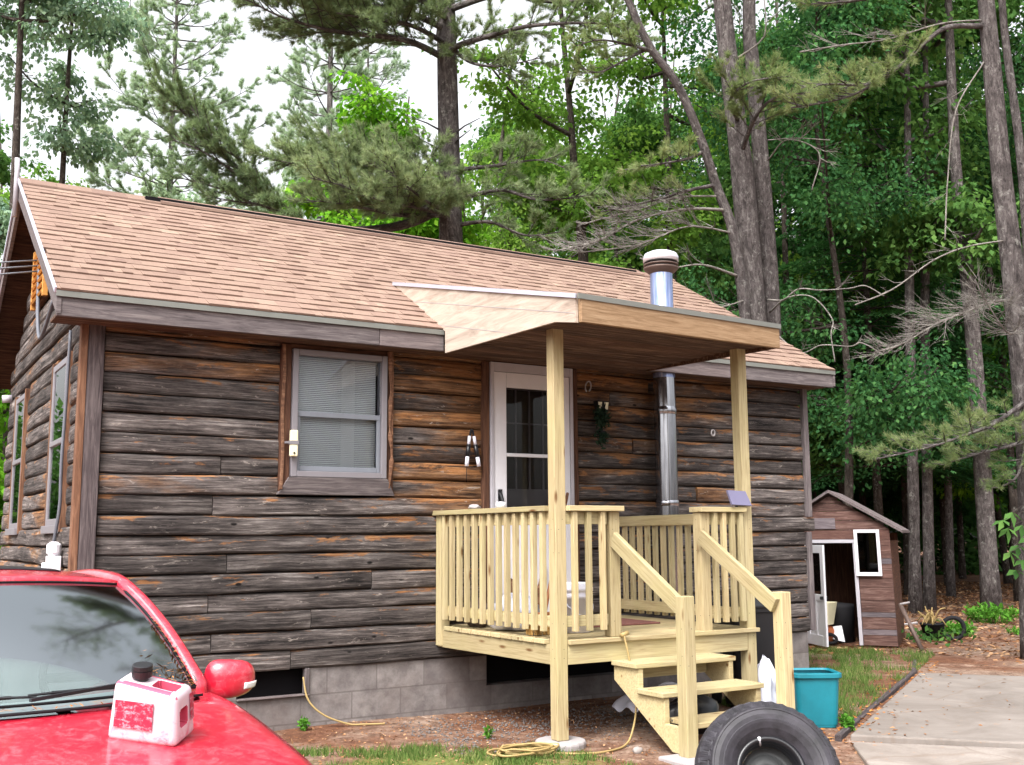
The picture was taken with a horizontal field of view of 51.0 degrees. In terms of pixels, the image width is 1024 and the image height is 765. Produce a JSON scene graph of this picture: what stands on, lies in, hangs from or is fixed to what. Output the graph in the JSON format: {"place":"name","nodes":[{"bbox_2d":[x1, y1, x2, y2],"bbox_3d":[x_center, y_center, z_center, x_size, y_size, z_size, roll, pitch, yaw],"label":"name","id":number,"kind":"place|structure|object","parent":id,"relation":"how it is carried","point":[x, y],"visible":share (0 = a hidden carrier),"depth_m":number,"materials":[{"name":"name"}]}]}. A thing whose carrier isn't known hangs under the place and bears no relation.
{"place":"outdoors","nodes":[
{"label":"outdoors","id":0,"kind":"place"},
{"bbox_2d":[293,740,636,764],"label":"grass","id":1,"kind":"structure","parent":0,"point":[402,754],"depth_m":6.89,"materials":[{"name":"green"}]},
{"bbox_2d":[466,598,487,627],"bbox_3d":[-0.275,1.811,8.492,0.177,0.238,0.295,5,-10,-31],"label":"work shoe","id":2,"kind":"object","parent":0,"point":[476,625],"visible":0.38,"depth_m":8.42,"materials":[{"name":"brown leather"}]},
{"bbox_2d":[0,0,1023,542],"label":"sky","id":3,"kind":"structure","parent":0,"point":[248,58],"materials":[{"name":"white"}]},
{"bbox_2d":[385,697,653,757],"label":"gravel","id":4,"kind":"structure","parent":0,"point":[513,731],"depth_m":7.99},
{"bbox_2d":[274,541,1023,764],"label":"ground","id":5,"kind":"structure","parent":0,"point":[952,662],"depth_m":8.11,"materials":[{"name":"soil"}]},
{"bbox_2d":[0,389,10,548],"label":"maple tree","id":6,"kind":"object","parent":5,"relation":"on","point":[3,413],"visible":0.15,"depth_m":19.27,"materials":[{"name":"green plant"}]},
{"bbox_2d":[0,119,46,451],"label":"woodland tree","id":7,"kind":"object","parent":5,"relation":"on","point":[5,172],"visible":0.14,"depth_m":26.20,"materials":[{"name":"green plant"}]},
{"bbox_2d":[0,120,89,430],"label":"woodland tree","id":8,"kind":"object","parent":5,"relation":"on","point":[37,171],"visible":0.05,"depth_m":33.23,"materials":[{"name":"green plant"}]},
{"bbox_2d":[0,0,139,559],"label":"ash tree","id":9,"kind":"object","parent":5,"relation":"on","point":[47,14],"visible":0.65,"depth_m":20.18,"materials":[{"name":"green plant"}]},
{"bbox_2d":[0,0,157,183],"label":"ash tree","id":10,"kind":"object","parent":5,"relation":"on","point":[63,145],"visible":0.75,"depth_m":22.01,"materials":[{"name":"green plant"}]},
{"bbox_2d":[0,565,311,764],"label":"parked car","id":11,"kind":"object","parent":5,"relation":"on","point":[85,638],"visible":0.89,"depth_m":4.24,"materials":[{"name":"red paint"}]},
{"bbox_2d":[0,617,197,711],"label":"needle litter","id":12,"kind":"object","parent":11,"relation":"on","point":[110,698],"visible":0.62,"depth_m":4.40,"materials":[{"name":"brown"}]},
{"bbox_2d":[109,661,193,745],"bbox_3d":[-1.223,1.087,3.661,0.250,0.244,0.160,5,4,7],"label":"washer jug","id":13,"kind":"object","parent":11,"relation":"on","point":[147,707],"visible":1,"depth_m":3.60,"materials":[{"name":"plastic"}]},
{"bbox_2d":[61,0,282,209],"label":"white pine","id":14,"kind":"object","parent":5,"relation":"on","point":[148,46],"visible":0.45,"depth_m":27.82,"materials":[{"name":"green plant"}]},
{"bbox_2d":[131,175,266,210],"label":"birch tree","id":15,"kind":"object","parent":5,"relation":"on","point":[189,197],"depth_m":36.42,"materials":[{"name":"green plant"}]},
{"bbox_2d":[218,147,360,223],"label":"birch tree","id":16,"kind":"object","parent":5,"relation":"on","point":[288,171],"visible":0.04,"depth_m":33.05,"materials":[{"name":"green plant"}]},
{"bbox_2d":[296,714,310,730],"bbox_3d":[-1.533,2.510,7.894,0.111,0.145,0.138,1,-8,-7],"label":"weed","id":17,"kind":"object","parent":5,"relation":"on","point":[304,721],"visible":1,"depth_m":7.86,"materials":[{"name":"green plant"}]},
{"bbox_2d":[237,4,401,225],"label":"white pine","id":18,"kind":"object","parent":5,"relation":"on","point":[327,121],"visible":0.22,"depth_m":26.16,"materials":[{"name":"green plant"}]},
{"bbox_2d":[305,3,427,222],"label":"white pine","id":19,"kind":"object","parent":5,"relation":"on","point":[405,66],"visible":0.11,"depth_m":32.68,"materials":[{"name":"green plant"}]},
{"bbox_2d":[269,70,495,245],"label":"maple tree","id":20,"kind":"object","parent":5,"relation":"on","point":[374,116],"visible":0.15,"depth_m":20.90,"materials":[{"name":"green plant"}]},
{"bbox_2d":[142,0,663,254],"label":"white pine","id":21,"kind":"object","parent":5,"relation":"on","point":[398,190],"visible":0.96,"depth_m":15.70,"materials":[{"name":"green plant"}]},
{"bbox_2d":[0,157,835,730],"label":"log cabin","id":22,"kind":"object","parent":5,"relation":"on","point":[176,373],"visible":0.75,"depth_m":8.57,"materials":[{"name":"wood"}]},
{"bbox_2d":[5,388,30,534],"bbox_3d":[-4.694,0.772,10.223,0.100,1.350,0.760,5,-10,-31],"label":"window","id":23,"kind":"structure","parent":22,"relation":"in","point":[19,448],"depth_m":10.17,"materials":[{"name":"grey metal"}]},
{"bbox_2d":[0,259,53,339],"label":"power cable","id":24,"kind":"object","parent":22,"relation":"attached to","point":[44,328],"visible":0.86,"depth_m":9.38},
{"bbox_2d":[40,351,72,533],"bbox_3d":[-3.477,0.478,8.235,0.100,1.350,0.760,5,-10,-31],"label":"window","id":25,"kind":"structure","parent":22,"relation":"in","point":[58,370],"depth_m":8.25,"materials":[{"name":"grey metal"}]},
{"bbox_2d":[284,430,298,456],"bbox_3d":[-1.667,0.459,8.125,0.100,0.200,0.045,5,-10,-31],"label":"thermometer","id":26,"kind":"object","parent":22,"relation":"attached to","point":[293,442],"visible":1,"depth_m":8.12,"materials":[{"name":"beige plastic"}]},
{"bbox_2d":[276,343,393,495],"bbox_3d":[-1.371,0.304,8.432,0.967,1.161,0.151,5,-10,-31],"label":"window","id":27,"kind":"structure","parent":22,"relation":"in","point":[317,477],"depth_m":8.44,"materials":[{"name":"grey metal"}]},
{"bbox_2d":[302,677,384,725],"bbox_3d":[-1.262,2.382,8.022,0.621,0.356,0.073,0,-8,-3],"label":"extension cord","id":28,"kind":"object","parent":22,"relation":"attached to","point":[316,709],"visible":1,"depth_m":8.00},
{"bbox_2d":[465,429,480,481],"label":"ice tongs","id":29,"kind":"object","parent":22,"relation":"hanging from","point":[475,446],"visible":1,"depth_m":8.95,"materials":[{"name":"white metal"}]},
{"bbox_2d":[506,388,547,506],"bbox_3d":[0.137,0.974,9.316,0.778,2.075,0.041,5,-10,-31],"label":"inner door","id":30,"kind":"structure","parent":22,"relation":"in","point":[526,409],"depth_m":9.37,"materials":[{"name":"white paint"}]},
{"bbox_2d":[494,371,570,611],"bbox_3d":[0.192,0.958,9.227,0.778,2.080,0.087,5,-10,-31],"label":"storm door","id":31,"kind":"structure","parent":22,"relation":"in","point":[502,380],"depth_m":9.20,"materials":[{"name":"white paint"}]},
{"bbox_2d":[592,401,611,448],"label":"hanging greenery swag","id":32,"kind":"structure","parent":22,"relation":"attached to","point":[601,416],"depth_m":9.62,"materials":[{"name":"plant"}]},
{"bbox_2d":[460,68,566,256],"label":"woodland tree","id":33,"kind":"object","parent":5,"relation":"on","point":[486,132],"visible":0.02,"depth_m":32.73,"materials":[{"name":"green plant"}]},
{"bbox_2d":[467,135,559,255],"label":"woodland tree","id":34,"kind":"object","parent":5,"relation":"on","point":[509,208],"visible":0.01,"depth_m":42.43,"materials":[{"name":"green plant"}]},
{"bbox_2d":[460,61,645,263],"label":"woodland tree","id":35,"kind":"object","parent":5,"relation":"on","point":[592,255],"visible":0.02,"depth_m":30.76,"materials":[{"name":"green plant"}]},
{"bbox_2d":[417,0,695,261],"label":"maple tree","id":36,"kind":"object","parent":5,"relation":"on","point":[536,118],"visible":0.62,"depth_m":19.77,"materials":[{"name":"green plant"}]},
{"bbox_2d":[465,42,651,255],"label":"maple tree","id":37,"kind":"object","parent":5,"relation":"on","point":[500,238],"visible":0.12,"depth_m":24.63,"materials":[{"name":"green plant"}]},
{"bbox_2d":[276,695,881,764],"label":"leaf litter","id":38,"kind":"object","parent":5,"relation":"on","point":[856,752],"visible":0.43,"depth_m":7.66,"materials":[{"name":"brown"}]},
{"bbox_2d":[392,282,794,764],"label":"wooden porch","id":39,"kind":"object","parent":5,"relation":"on","point":[555,331],"visible":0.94,"depth_m":7.78,"materials":[{"name":"beige wood"}]},
{"bbox_2d":[486,593,539,629],"bbox_3d":[0.027,1.730,8.151,0.412,0.279,0.379,5,-10,-31],"label":"white sack","id":40,"kind":"object","parent":39,"relation":"on","point":[494,626],"visible":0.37,"depth_m":8.05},
{"bbox_2d":[526,492,568,634],"bbox_3d":[0.401,1.372,8.457,0.264,1.075,1.651,-2,-8,14],"label":"broom","id":41,"kind":"object","parent":39,"relation":"on","point":[534,632],"visible":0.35,"depth_m":7.69,"materials":[{"name":"wicker"}]},
{"bbox_2d":[486,630,636,757],"bbox_3d":[0.375,2.065,7.132,1.129,0.750,0.346,4,-9,-26],"label":"extension cord","id":42,"kind":"object","parent":39,"relation":"hanging from","point":[540,748],"visible":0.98,"depth_m":6.98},
{"bbox_2d":[567,582,593,632],"bbox_3d":[0.463,1.666,7.962,0.296,0.356,0.322,5,-10,-31],"label":"bucket","id":43,"kind":"object","parent":39,"relation":"on","point":[582,601],"visible":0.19,"depth_m":7.85,"materials":[{"name":"white plastic"}]},
{"bbox_2d":[593,618,659,627],"bbox_3d":[0.698,1.943,8.683,0.800,0.014,0.600,5,-10,-31],"label":"doormat","id":44,"kind":"object","parent":39,"relation":"on","point":[626,622],"visible":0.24,"depth_m":8.59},
{"bbox_2d":[726,490,751,506],"bbox_3d":[1.748,0.897,8.269,0.226,0.133,0.067,6,-10,-36],"label":"solar lamp","id":45,"kind":"object","parent":39,"relation":"on","point":[738,498],"visible":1,"depth_m":8.25,"materials":[{"name":"purple plastic"}]},
{"bbox_2d":[534,113,702,285],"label":"beech tree","id":46,"kind":"object","parent":5,"relation":"on","point":[605,230],"visible":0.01,"depth_m":32.81,"materials":[{"name":"green plant"}]},
{"bbox_2d":[576,46,701,269],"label":"woodland tree","id":47,"kind":"object","parent":5,"relation":"on","point":[619,119],"visible":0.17,"depth_m":28.14,"materials":[{"name":"green plant"}]},
{"bbox_2d":[612,682,677,712],"bbox_3d":[1.091,2.389,8.126,0.525,0.295,0.482,5,-10,-31],"label":"plastic sheet","id":48,"kind":"object","parent":5,"relation":"on","point":[621,704],"visible":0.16,"depth_m":8.11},
{"bbox_2d":[568,42,751,306],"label":"woodland tree","id":49,"kind":"object","parent":5,"relation":"on","point":[631,262],"visible":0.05,"depth_m":28.82,"materials":[{"name":"green plant"}]},
{"bbox_2d":[582,0,745,281],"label":"maple tree","id":50,"kind":"object","parent":5,"relation":"on","point":[641,70],"visible":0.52,"depth_m":21.01,"materials":[{"name":"green plant"}]},
{"bbox_2d":[669,694,719,734],"bbox_3d":[1.304,2.378,7.722,0.531,0.280,0.248,5,-10,-31],"label":"black sack","id":51,"kind":"object","parent":5,"relation":"on","point":[706,704],"visible":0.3,"depth_m":7.67,"materials":[{"name":"plastic"}]},
{"bbox_2d":[539,0,883,361],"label":"white pine","id":52,"kind":"object","parent":5,"relation":"on","point":[750,226],"visible":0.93,"depth_m":14.82,"materials":[{"name":"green plant"}]},
{"bbox_2d":[711,594,774,705],"bbox_3d":[1.961,2.235,9.010,0.497,0.920,0.612,1,-8,-11],"label":"trash can","id":53,"kind":"object","parent":5,"relation":"on","point":[765,634],"visible":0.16,"depth_m":8.78,"materials":[{"name":"black plastic"}]},
{"bbox_2d":[636,44,858,492],"bbox_3d":[5.864,-2.220,30.869,8.612,15.969,7.387,5,-10,-32],"label":"hemlock tree","id":54,"kind":"object","parent":5,"relation":"on","point":[703,166],"depth_m":31.48,"materials":[{"name":"green plant"}]},
{"bbox_2d":[643,61,872,477],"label":"beech tree","id":55,"kind":"object","parent":5,"relation":"on","point":[776,219],"visible":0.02,"depth_m":27.58,"materials":[{"name":"green plant"}]},
{"bbox_2d":[640,18,879,468],"bbox_3d":[5.752,-2.193,26.865,7.056,14.796,5.180,0,-8,-5],"label":"woodland tree","id":56,"kind":"object","parent":5,"relation":"on","point":[699,253],"depth_m":27.21,"materials":[{"name":"green plant"}]},
{"bbox_2d":[613,0,918,478],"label":"woodland tree","id":57,"kind":"object","parent":5,"relation":"on","point":[726,183],"visible":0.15,"depth_m":22.55,"materials":[{"name":"green plant"}]},
{"bbox_2d":[694,701,839,764],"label":"spare tyre","id":58,"kind":"object","parent":5,"relation":"on","point":[767,733],"visible":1,"depth_m":5.20,"materials":[{"name":"rubber"}]},
{"bbox_2d":[757,655,776,702],"bbox_3d":[1.962,2.332,8.297,0.228,0.449,0.203,5,-10,-31],"label":"plastic bag","id":59,"kind":"object","parent":5,"relation":"on","point":[766,672],"visible":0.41,"depth_m":8.23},
{"bbox_2d":[539,140,1008,574],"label":"distant woods","id":60,"kind":"object","parent":5,"relation":"on","point":[971,553],"depth_m":38.14,"materials":[{"name":"green plant"}]},
{"bbox_2d":[684,59,911,520],"bbox_3d":[7.092,-1.449,24.041,5.216,12.508,4.652,-7,-10,38],"label":"maple tree","id":61,"kind":"object","parent":5,"relation":"on","point":[841,485],"visible":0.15,"depth_m":23.61,"materials":[{"name":"green plant"}]},
{"bbox_2d":[637,0,998,520],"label":"beech tree","id":62,"kind":"object","parent":5,"relation":"on","point":[910,395],"visible":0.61,"depth_m":17.48,"materials":[{"name":"green plant"}]},
{"bbox_2d":[794,668,841,727],"bbox_3d":[2.256,2.359,8.040,0.370,0.394,0.350,0,-8,0],"label":"storage tub","id":63,"kind":"object","parent":5,"relation":"on","point":[816,696],"visible":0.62,"depth_m":7.90,"materials":[{"name":"teal plastic"}]},
{"bbox_2d":[726,26,939,499],"bbox_3d":[8.330,-2.653,30.921,7.387,16.811,8.612,2,-9,-19],"label":"hemlock tree","id":64,"kind":"object","parent":5,"relation":"on","point":[814,494],"depth_m":30.70,"materials":[{"name":"green plant"}]},
{"bbox_2d":[838,713,855,730],"bbox_3d":[2.439,2.472,7.806,0.151,0.143,0.168,5,-10,-31],"label":"weed","id":65,"kind":"object","parent":5,"relation":"on","point":[847,720],"visible":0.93,"depth_m":7.78,"materials":[{"name":"green plant"}]},
{"bbox_2d":[713,102,995,499],"bbox_3d":[7.891,-1.246,24.775,6.356,12.320,5.490,-1,-8,2],"label":"beech tree","id":66,"kind":"object","parent":5,"relation":"on","point":[874,331],"visible":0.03,"depth_m":23.74,"materials":[{"name":"green plant"}]},
{"bbox_2d":[804,490,909,648],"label":"garden shed","id":67,"kind":"structure","parent":5,"relation":"on","point":[856,563],"depth_m":13.62,"materials":[{"name":"brown wood"}]},
{"bbox_2d":[804,545,828,646],"bbox_3d":[3.836,2.680,13.556,0.100,1.240,0.540,1,-8,-10],"label":"door","id":68,"kind":"structure","parent":67,"relation":"in","point":[819,636],"depth_m":13.42,"materials":[{"name":"white paint"}]},
{"bbox_2d":[828,625,833,640],"bbox_3d":[3.998,3.215,13.814,0.350,0.263,0.281,5,-10,-31],"label":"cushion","id":69,"kind":"object","parent":67,"relation":"in","point":[830,630],"visible":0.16,"depth_m":13.72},
{"bbox_2d":[827,602,836,624],"bbox_3d":[4.006,2.966,13.794,0.259,0.280,0.319,-7,-10,38],"label":"laundry basket","id":70,"kind":"object","parent":69,"relation":"on","point":[831,608],"visible":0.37,"depth_m":13.71,"materials":[{"name":"beige plastic"}]},
{"bbox_2d":[833,626,844,641],"bbox_3d":[4.169,3.204,13.704,0.204,0.196,0.083,-8,-11,41],"label":"paper carton","id":71,"kind":"object","parent":67,"relation":"in","point":[838,632],"visible":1,"depth_m":13.70,"materials":[{"name":"white paper"}]},
{"bbox_2d":[831,602,854,642],"bbox_3d":[4.301,3.144,14.070,0.380,0.520,0.374,5,-10,-31],"label":"barrel","id":72,"kind":"object","parent":67,"relation":"in","point":[844,615],"visible":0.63,"depth_m":13.91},
{"bbox_2d":[853,529,881,575],"bbox_3d":[4.500,2.153,13.578,0.322,0.580,0.030,-4,-9,23],"label":"window","id":73,"kind":"structure","parent":67,"relation":"in","point":[866,542],"depth_m":13.58,"materials":[{"name":"white paint"}]},
{"bbox_2d":[734,16,1016,529],"bbox_3d":[7.396,-2.453,22.384,6.715,14.000,7.829,5,-10,-31],"label":"hemlock tree","id":74,"kind":"object","parent":5,"relation":"on","point":[876,478],"visible":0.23,"depth_m":21.86,"materials":[{"name":"green plant"}]},
{"bbox_2d":[835,659,917,741],"bbox_3d":[3.430,2.827,9.685,0.156,0.155,5.040,-4,-9,26],"label":"edging board","id":75,"kind":"object","parent":5,"relation":"on","point":[842,734],"visible":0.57,"depth_m":8.96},
{"bbox_2d":[820,661,944,744],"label":"leaf litter","id":76,"kind":"object","parent":5,"relation":"on","point":[859,725],"visible":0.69,"depth_m":8.63,"materials":[{"name":"brown"}]},
{"bbox_2d":[816,252,955,506],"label":"hemlock tree","id":77,"kind":"object","parent":5,"relation":"on","point":[855,495],"depth_m":34.16,"materials":[{"name":"green plant"}]},
{"bbox_2d":[787,174,989,562],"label":"woodland tree","id":78,"kind":"object","parent":5,"relation":"on","point":[902,479],"visible":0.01,"depth_m":27.80,"materials":[{"name":"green plant"}]},
{"bbox_2d":[764,0,1023,659],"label":"white pine","id":79,"kind":"object","parent":5,"relation":"on","point":[1011,251],"visible":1,"depth_m":11.59,"materials":[{"name":"bark"},{"name":"green needle"},{"name":"grey wood"}]},
{"bbox_2d":[772,50,1015,594],"bbox_3d":[8.981,-1.925,25.373,6.313,13.800,7.309,-6,-10,34],"label":"beech tree","id":80,"kind":"object","parent":5,"relation":"on","point":[906,572],"visible":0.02,"depth_m":24.78,"materials":[{"name":"green plant"}]},
{"bbox_2d":[779,0,1021,612],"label":"woodland tree","id":81,"kind":"object","parent":5,"relation":"on","point":[989,585],"visible":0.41,"depth_m":18.89,"materials":[{"name":"green plant"}]},
{"bbox_2d":[806,144,997,515],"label":"woodland tree","id":82,"kind":"object","parent":5,"relation":"on","point":[862,500],"visible":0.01,"depth_m":31.10,"materials":[{"name":"green plant"}]},
{"bbox_2d":[796,0,1020,609],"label":"woodland tree","id":83,"kind":"object","parent":5,"relation":"on","point":[929,592],"visible":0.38,"depth_m":19.90,"materials":[{"name":"green plant"}]},
{"bbox_2d":[810,0,1007,612],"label":"woodland tree","id":84,"kind":"object","parent":5,"relation":"on","point":[918,229],"visible":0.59,"depth_m":19.33,"materials":[{"name":"green plant"}]},
{"bbox_2d":[898,601,923,650],"bbox_3d":[4.873,2.969,13.082,0.162,0.571,0.415,0,-8,-3],"label":"digging bar","id":85,"kind":"object","parent":5,"relation":"on","point":[909,623],"visible":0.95,"depth_m":13.09,"materials":[{"name":"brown metal"}]},
{"bbox_2d":[811,62,1016,585],"bbox_3d":[11.604,-2.766,29.885,8.612,16.660,7.387,-8,-11,44],"label":"hemlock tree","id":86,"kind":"object","parent":5,"relation":"on","point":[942,510],"visible":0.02,"depth_m":28.95,"materials":[{"name":"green plant"}]},
{"bbox_2d":[821,288,1008,538],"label":"hemlock tree","id":87,"kind":"object","parent":5,"relation":"on","point":[890,504],"visible":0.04,"depth_m":32.13,"materials":[{"name":"green plant"}]},
{"bbox_2d":[810,580,1021,663],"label":"leaf litter","id":88,"kind":"object","parent":5,"relation":"on","point":[961,615],"visible":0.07,"depth_m":16.70,"materials":[{"name":"brown"}]},
{"bbox_2d":[916,606,947,640],"bbox_3d":[5.524,3.193,14.224,0.344,0.429,0.343,5,-10,-31],"label":"planter heap","id":89,"kind":"object","parent":5,"relation":"on","point":[931,623],"visible":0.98,"depth_m":14.16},
{"bbox_2d":[853,184,1016,508],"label":"hemlock tree","id":90,"kind":"object","parent":5,"relation":"on","point":[920,488],"depth_m":30.69,"materials":[{"name":"green plant"}]},
{"bbox_2d":[901,625,976,646],"bbox_3d":[5.360,3.289,14.021,1.344,0.254,1.173,-8,-11,43],"label":"ground cover","id":91,"kind":"object","parent":5,"relation":"on","point":[922,635],"visible":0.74,"depth_m":13.89,"materials":[{"name":"green plant"}]},
{"bbox_2d":[904,178,980,578],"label":"woodland tree","id":92,"kind":"object","parent":5,"relation":"on","point":[961,560],"depth_m":33.87,"materials":[{"name":"brown plant"}]},
{"bbox_2d":[878,0,1023,597],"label":"woodland tree","id":93,"kind":"object","parent":5,"relation":"on","point":[950,573],"visible":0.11,"depth_m":23.72,"materials":[{"name":"green plant"}]},
{"bbox_2d":[941,615,965,639],"bbox_3d":[5.843,3.255,14.218,0.336,0.337,0.057,-1,-8,6],"label":"mower tyre","id":94,"kind":"object","parent":5,"relation":"on","point":[960,636],"visible":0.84,"depth_m":14.20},
{"bbox_2d":[895,304,1014,511],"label":"maple tree","id":95,"kind":"object","parent":5,"relation":"on","point":[961,492],"visible":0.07,"depth_m":26.28,"materials":[{"name":"green plant"}]},
{"bbox_2d":[889,0,1023,601],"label":"woodland tree","id":96,"kind":"object","parent":5,"relation":"on","point":[970,5],"visible":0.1,"depth_m":23.01,"materials":[{"name":"green plant"}]},
{"bbox_2d":[889,93,1023,521],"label":"hemlock tree","id":97,"kind":"object","parent":5,"relation":"on","point":[896,516],"visible":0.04,"depth_m":28.61,"materials":[{"name":"green plant"}]},
{"bbox_2d":[900,189,1012,578],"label":"beech tree","id":98,"kind":"object","parent":5,"relation":"on","point":[1010,561],"depth_m":33.85,"materials":[{"name":"brown plant"}]},
{"bbox_2d":[936,618,977,636],"bbox_3d":[6.270,3.434,15.011,0.600,0.296,0.652,-8,-11,43],"label":"weed","id":99,"kind":"object","parent":5,"relation":"on","point":[957,627],"visible":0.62,"depth_m":14.90,"materials":[{"name":"green plant"}]},
{"bbox_2d":[891,12,1023,438],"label":"beech tree","id":100,"kind":"object","parent":5,"relation":"on","point":[1019,70],"visible":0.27,"depth_m":22.20,"materials":[{"name":"green plant"}]},
{"bbox_2d":[932,101,1019,583],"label":"beech tree","id":101,"kind":"object","parent":5,"relation":"on","point":[1003,551],"visible":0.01,"depth_m":29.93,"materials":[{"name":"brown plant"}]},
{"bbox_2d":[962,601,1018,623],"bbox_3d":[7.616,3.659,17.037,0.848,0.370,0.829,-3,-8,14],"label":"fern clump","id":102,"kind":"object","parent":5,"relation":"on","point":[985,612],"visible":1,"depth_m":16.98,"materials":[{"name":"green plant"}]},
{"bbox_2d":[992,505,1023,579],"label":"maple sapling","id":103,"kind":"object","parent":5,"relation":"on","point":[1012,548],"visible":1,"depth_m":8.06,"materials":[{"name":"green plant"}]},
{"bbox_2d":[706,644,934,717],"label":"grass","id":104,"kind":"structure","parent":0,"point":[853,671],"depth_m":11.17,"materials":[{"name":"green"}]},
{"bbox_2d":[850,673,1023,748],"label":"driveway slab","id":105,"kind":"structure","parent":0,"point":[966,710],"depth_m":8.33,"materials":[{"name":"concrete"}]},
{"bbox_2d":[861,664,1009,735],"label":"drifted litter","id":106,"kind":"object","parent":105,"relation":"on","point":[920,711],"visible":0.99,"depth_m":8.35,"materials":[{"name":"brown plant"}]},
{"bbox_2d":[852,742,1023,764],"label":"driveway","id":107,"kind":"structure","parent":0,"point":[869,753],"depth_m":6.95,"materials":[{"name":"concrete"}]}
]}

